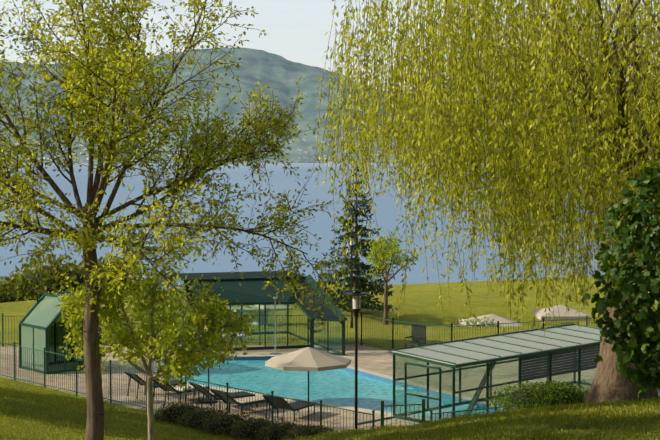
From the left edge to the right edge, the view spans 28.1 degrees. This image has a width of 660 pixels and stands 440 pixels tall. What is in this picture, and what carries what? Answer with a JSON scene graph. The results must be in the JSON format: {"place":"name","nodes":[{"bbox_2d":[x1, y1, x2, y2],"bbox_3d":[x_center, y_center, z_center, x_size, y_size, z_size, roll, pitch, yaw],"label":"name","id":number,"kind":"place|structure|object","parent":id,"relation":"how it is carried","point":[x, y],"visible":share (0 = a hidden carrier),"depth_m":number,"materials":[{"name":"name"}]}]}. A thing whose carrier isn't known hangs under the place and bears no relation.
{"place":"outdoors","nodes":[
{"label":"outdoors","id":0,"kind":"place"},
{"bbox_2d":[0,47,648,162],"bbox_3d":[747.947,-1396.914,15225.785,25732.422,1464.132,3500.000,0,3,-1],"label":"mountain","id":1,"kind":"structure","parent":0,"point":[278,73],"depth_m":15062.16,"materials":[{"name":"green plant"}]},
{"bbox_2d":[2,136,483,161],"bbox_3d":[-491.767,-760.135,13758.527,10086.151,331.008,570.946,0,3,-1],"label":"distant town","id":2,"kind":"object","parent":1,"relation":"on","point":[216,152],"visible":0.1,"depth_m":13547.43},
{"bbox_2d":[0,163,654,291],"bbox_3d":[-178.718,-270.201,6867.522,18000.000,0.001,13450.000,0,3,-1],"label":"lake water","id":3,"kind":"structure","parent":0,"point":[323,223],"depth_m":1072.76,"materials":[{"name":"blue liquid"}]},
{"bbox_2d":[0,276,659,439],"bbox_3d":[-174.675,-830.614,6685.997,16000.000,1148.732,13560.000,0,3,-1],"label":"lawn","id":4,"kind":"structure","parent":0,"point":[422,300],"depth_m":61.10,"materials":[{"name":"green plant"}]},
{"bbox_2d":[0,267,30,302],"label":"bush","id":5,"kind":"object","parent":4,"relation":"on","point":[9,291],"visible":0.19,"depth_m":85.89,"materials":[{"name":"green plant"}]},
{"bbox_2d":[10,251,103,300],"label":"bush","id":6,"kind":"object","parent":4,"relation":"on","point":[39,284],"visible":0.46,"depth_m":85.28,"materials":[{"name":"green plant"}]},
{"bbox_2d":[75,256,141,292],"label":"bush","id":7,"kind":"object","parent":4,"relation":"on","point":[99,261],"visible":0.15,"depth_m":88.90,"materials":[{"name":"green plant"}]},
{"bbox_2d":[51,257,256,439],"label":"young tree","id":8,"kind":"object","parent":4,"relation":"on","point":[211,340],"visible":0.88,"depth_m":20.87,"materials":[{"name":"green plant"}]},
{"bbox_2d":[0,0,347,439],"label":"locust tree","id":9,"kind":"object","parent":4,"relation":"on","point":[87,76],"visible":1,"depth_m":19.64,"materials":[{"name":"green plant"}]},
{"bbox_2d":[154,400,205,423],"bbox_3d":[-4.001,5.210,35.409,1.573,0.777,1.129,0,3,-1],"label":"hedge","id":10,"kind":"object","parent":4,"relation":"on","point":[172,412],"visible":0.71,"depth_m":35.18,"materials":[{"name":"green plant"}]},
{"bbox_2d":[176,406,226,429],"bbox_3d":[-3.321,5.269,34.694,1.472,0.760,1.165,0,3,-1],"label":"hedge","id":11,"kind":"object","parent":4,"relation":"on","point":[192,418],"visible":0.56,"depth_m":34.48,"materials":[{"name":"green plant"}]},
{"bbox_2d":[198,409,250,436],"bbox_3d":[-2.663,5.238,33.910,1.489,0.758,1.144,0,3,-1],"label":"hedge","id":12,"kind":"object","parent":4,"relation":"on","point":[220,424],"visible":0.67,"depth_m":33.72,"materials":[{"name":"green plant"}]},
{"bbox_2d":[230,416,280,439],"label":"hedge","id":13,"kind":"object","parent":4,"relation":"on","point":[250,428],"visible":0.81,"depth_m":32.94,"materials":[{"name":"green plant"}]},
{"bbox_2d":[227,305,292,324],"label":"concrete tennis table","id":14,"kind":"object","parent":4,"relation":"on","point":[262,310],"depth_m":61.78,"materials":[{"name":"grey concrete"}]},
{"bbox_2d":[254,421,306,439],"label":"hedge","id":15,"kind":"object","parent":4,"relation":"on","point":[275,431],"visible":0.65,"depth_m":32.18,"materials":[{"name":"green plant"}]},
{"bbox_2d":[281,424,336,439],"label":"hedge","id":16,"kind":"object","parent":4,"relation":"on","point":[308,431],"visible":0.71,"depth_m":31.55,"materials":[{"name":"green plant"}]},
{"bbox_2d":[0,345,659,432],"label":"pool deck paving","id":17,"kind":"structure","parent":4,"relation":"on","point":[376,360],"depth_m":43.51,"materials":[{"name":"beige stone"}]},
{"bbox_2d":[19,291,101,373],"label":"greenhouse frame","id":18,"kind":"object","parent":17,"relation":"on","point":[51,323],"visible":0.35,"depth_m":45.49,"materials":[{"name":"green metal"}]},
{"bbox_2d":[21,293,98,371],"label":"greenhouse glazing","id":19,"kind":"structure","parent":18,"relation":"attached to","point":[44,312],"depth_m":45.37,"materials":[{"name":"glass"}]},
{"bbox_2d":[124,371,184,398],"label":"sun lounger","id":20,"kind":"object","parent":17,"relation":"on","point":[140,380],"visible":0.56,"depth_m":40.62,"materials":[{"name":"grey"}]},
{"bbox_2d":[153,379,209,404],"bbox_3d":[-4.540,5.068,39.941,0.660,0.787,1.856,3,4,43],"label":"sun lounger","id":21,"kind":"object","parent":17,"relation":"on","point":[160,385],"visible":0.38,"depth_m":39.55,"materials":[{"name":"grey"}]},
{"bbox_2d":[174,384,207,390],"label":"white towel","id":22,"kind":"object","parent":21,"relation":"on","point":[176,388],"visible":0.21,"depth_m":40.13,"materials":[{"name":"white fabric"}]},
{"bbox_2d":[190,388,205,403],"bbox_3d":[-3.925,5.264,39.501,0.500,0.430,0.500,0,3,-1],"label":"side table","id":23,"kind":"object","parent":17,"relation":"on","point":[191,389],"visible":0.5,"depth_m":39.49,"materials":[{"name":"grey"}]},
{"bbox_2d":[180,328,244,403],"bbox_3d":[-3.647,4.282,39.615,2.212,2.380,2.212,0,3,-1],"label":"parasol","id":24,"kind":"object","parent":17,"relation":"on","point":[216,401],"visible":0.19,"depth_m":39.45,"materials":[{"name":"beige fabric"}]},
{"bbox_2d":[189,382,254,408],"bbox_3d":[-3.182,5.117,38.894,1.856,0.787,0.660,-2,3,-33],"label":"sun lounger","id":25,"kind":"object","parent":17,"relation":"on","point":[242,394],"visible":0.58,"depth_m":38.77,"materials":[{"name":"grey"}]},
{"bbox_2d":[209,388,265,414],"bbox_3d":[-2.542,5.161,37.958,1.856,0.787,0.660,-3,4,-44],"label":"sun lounger","id":26,"kind":"object","parent":17,"relation":"on","point":[223,396],"visible":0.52,"depth_m":37.60,"materials":[{"name":"grey"}]},
{"bbox_2d":[236,396,268,404],"bbox_3d":[-2.260,5.285,38.240,1.032,0.207,0.540,-3,4,-44],"label":"beige towel","id":27,"kind":"object","parent":26,"relation":"on","point":[255,398],"visible":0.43,"depth_m":38.14,"materials":[{"name":"beige fabric"}]},
{"bbox_2d":[170,274,347,355],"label":"pavilion frame","id":28,"kind":"object","parent":17,"relation":"on","point":[250,293],"depth_m":50.52,"materials":[{"name":"green metal"}]},
{"bbox_2d":[173,271,305,301],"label":"enclosure roof panels","id":29,"kind":"object","parent":28,"relation":"attached to","point":[212,275],"visible":0.37,"depth_m":52.35,"materials":[{"name":"green metal"}]},
{"bbox_2d":[172,279,341,352],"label":"glass panels","id":30,"kind":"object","parent":28,"relation":"attached to","point":[329,313],"depth_m":50.51,"materials":[{"name":"glass"}]},
{"bbox_2d":[269,296,280,354],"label":"pool shower","id":31,"kind":"object","parent":17,"relation":"on","point":[274,353],"visible":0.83,"depth_m":49.24,"materials":[{"name":"silver metal"}]},
{"bbox_2d":[262,394,316,420],"bbox_3d":[-1.116,5.197,37.193,0.660,0.787,1.856,2,3,31],"label":"sun lounger","id":32,"kind":"object","parent":17,"relation":"on","point":[293,406],"visible":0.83,"depth_m":36.82,"materials":[{"name":"grey"}]},
{"bbox_2d":[265,344,350,429],"bbox_3d":[-0.578,4.491,35.398,2.186,2.360,2.186,-2,3,-35],"label":"parasol","id":33,"kind":"object","parent":17,"relation":"on","point":[308,358],"visible":0.77,"depth_m":34.77,"materials":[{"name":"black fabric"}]},
{"bbox_2d":[0,312,659,430],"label":"metal fence","id":34,"kind":"object","parent":17,"relation":"on","point":[227,383],"visible":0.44,"depth_m":41.00,"materials":[{"name":"green"}]},
{"bbox_2d":[309,319,324,332],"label":"lifebuoy on fence","id":35,"kind":"object","parent":34,"relation":"on","point":[317,331],"depth_m":51.50,"materials":[{"name":"orange"}]},
{"bbox_2d":[404,324,426,346],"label":"chair","id":36,"kind":"object","parent":17,"relation":"on","point":[417,338],"visible":0.73,"depth_m":49.37,"materials":[{"name":"grey"}]},
{"bbox_2d":[354,324,601,424],"bbox_3d":[5.296,4.537,38.937,10.400,1.935,2.490,-2,4,-43],"label":"pool enclosure frame","id":37,"kind":"object","parent":17,"relation":"on","point":[551,356],"visible":0.58,"depth_m":38.11,"materials":[{"name":"green metal"}]},
{"bbox_2d":[395,351,597,419],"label":"glass panels","id":38,"kind":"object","parent":37,"relation":"attached to","point":[444,397],"depth_m":37.83,"materials":[{"name":"glass"}]},
{"bbox_2d":[392,325,601,364],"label":"roof panels","id":39,"kind":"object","parent":37,"relation":"attached to","point":[456,351],"depth_m":38.69,"materials":[{"name":"glass"}]},
{"bbox_2d":[154,355,510,421],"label":"pool coping","id":40,"kind":"object","parent":4,"relation":"on","point":[374,375],"visible":0.02,"depth_m":42.32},
{"bbox_2d":[166,360,491,418],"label":"swimming pool","id":41,"kind":"structure","parent":40,"relation":"in","point":[336,386],"depth_m":43.25,"materials":[{"name":"blue liquid"}]},
{"bbox_2d":[348,235,357,327],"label":"lamp post","id":42,"kind":"object","parent":4,"relation":"on","point":[352,237],"visible":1,"depth_m":60.15,"materials":[{"name":"black metal"}]},
{"bbox_2d":[344,289,368,429],"bbox_3d":[0.611,3.560,30.779,0.600,3.890,0.600,0,3,-1],"label":"lamp post","id":43,"kind":"object","parent":4,"relation":"on","point":[356,294],"visible":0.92,"depth_m":30.71,"materials":[{"name":"black metal"}]},
{"bbox_2d":[318,164,397,311],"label":"spruce tree","id":44,"kind":"object","parent":4,"relation":"on","point":[361,284],"visible":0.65,"depth_m":75.89,"materials":[{"name":"green plant"}]},
{"bbox_2d":[364,226,422,324],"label":"young tree","id":45,"kind":"object","parent":4,"relation":"on","point":[390,250],"visible":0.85,"depth_m":63.92,"materials":[{"name":"green plant"}]},
{"bbox_2d":[453,317,501,326],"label":"white flowering shrub","id":46,"kind":"object","parent":4,"relation":"on","point":[477,321],"visible":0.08,"depth_m":71.06,"materials":[{"name":"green plant"}]},
{"bbox_2d":[307,0,659,403],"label":"weeping willow tree","id":47,"kind":"object","parent":4,"relation":"on","point":[613,110],"visible":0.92,"depth_m":24.37,"materials":[{"name":"green plant"}]},
{"bbox_2d":[459,314,522,326],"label":"parasol","id":48,"kind":"object","parent":4,"relation":"on","point":[500,319],"visible":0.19,"depth_m":73.00,"materials":[{"name":"beige fabric"}]},
{"bbox_2d":[484,380,588,410],"bbox_3d":[5.098,4.319,31.813,2.752,0.920,1.694,0,3,-1],"label":"round bush","id":49,"kind":"object","parent":4,"relation":"on","point":[551,394],"visible":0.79,"depth_m":31.52,"materials":[{"name":"green plant"}]},
{"bbox_2d":[532,305,590,325],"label":"garden tent","id":50,"kind":"object","parent":4,"relation":"on","point":[571,313],"visible":0.71,"depth_m":74.58,"materials":[{"name":"beige fabric"}]},
{"bbox_2d":[581,152,659,396],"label":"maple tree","id":51,"kind":"object","parent":4,"relation":"on","point":[629,272],"depth_m":18.46,"materials":[{"name":"green plant"}]},
{"bbox_2d":[620,310,659,396],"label":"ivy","id":52,"kind":"object","parent":51,"relation":"attached to","point":[648,365],"visible":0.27,"depth_m":18.70,"materials":[{"name":"green plant"}]},
{"bbox_2d":[0,0,659,109],"label":"sky","id":53,"kind":"structure","parent":0,"point":[295,30],"materials":[{"name":"white"}]}
]}

